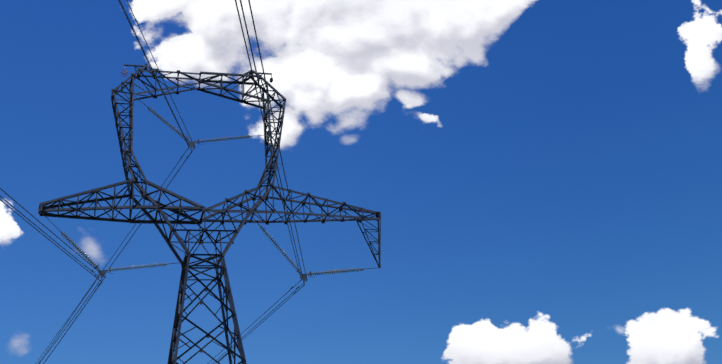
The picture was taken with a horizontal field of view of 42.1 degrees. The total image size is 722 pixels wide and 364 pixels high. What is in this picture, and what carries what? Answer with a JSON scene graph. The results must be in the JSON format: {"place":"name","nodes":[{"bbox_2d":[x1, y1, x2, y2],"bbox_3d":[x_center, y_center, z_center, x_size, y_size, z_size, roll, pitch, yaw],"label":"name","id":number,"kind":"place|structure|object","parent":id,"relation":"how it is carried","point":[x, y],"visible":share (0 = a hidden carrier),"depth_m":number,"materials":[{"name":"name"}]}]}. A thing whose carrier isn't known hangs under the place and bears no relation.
{"place":"outdoors","nodes":[
{"label":"outdoors","id":0,"kind":"place"},
{"bbox_2d":[0,0,721,363],"label":"sky","id":1,"kind":"structure","parent":0,"point":[543,177],"materials":[{"name":"blue"}]},
{"label":"ground","id":2,"kind":"structure","parent":0,"visible":0},
{"bbox_2d":[0,0,380,363],"bbox_3d":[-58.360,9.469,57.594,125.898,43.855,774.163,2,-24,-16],"label":"pylon","id":3,"kind":"object","parent":2,"relation":"on","point":[157,206],"visible":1,"depth_m":73.22,"materials":[{"name":"metal"}]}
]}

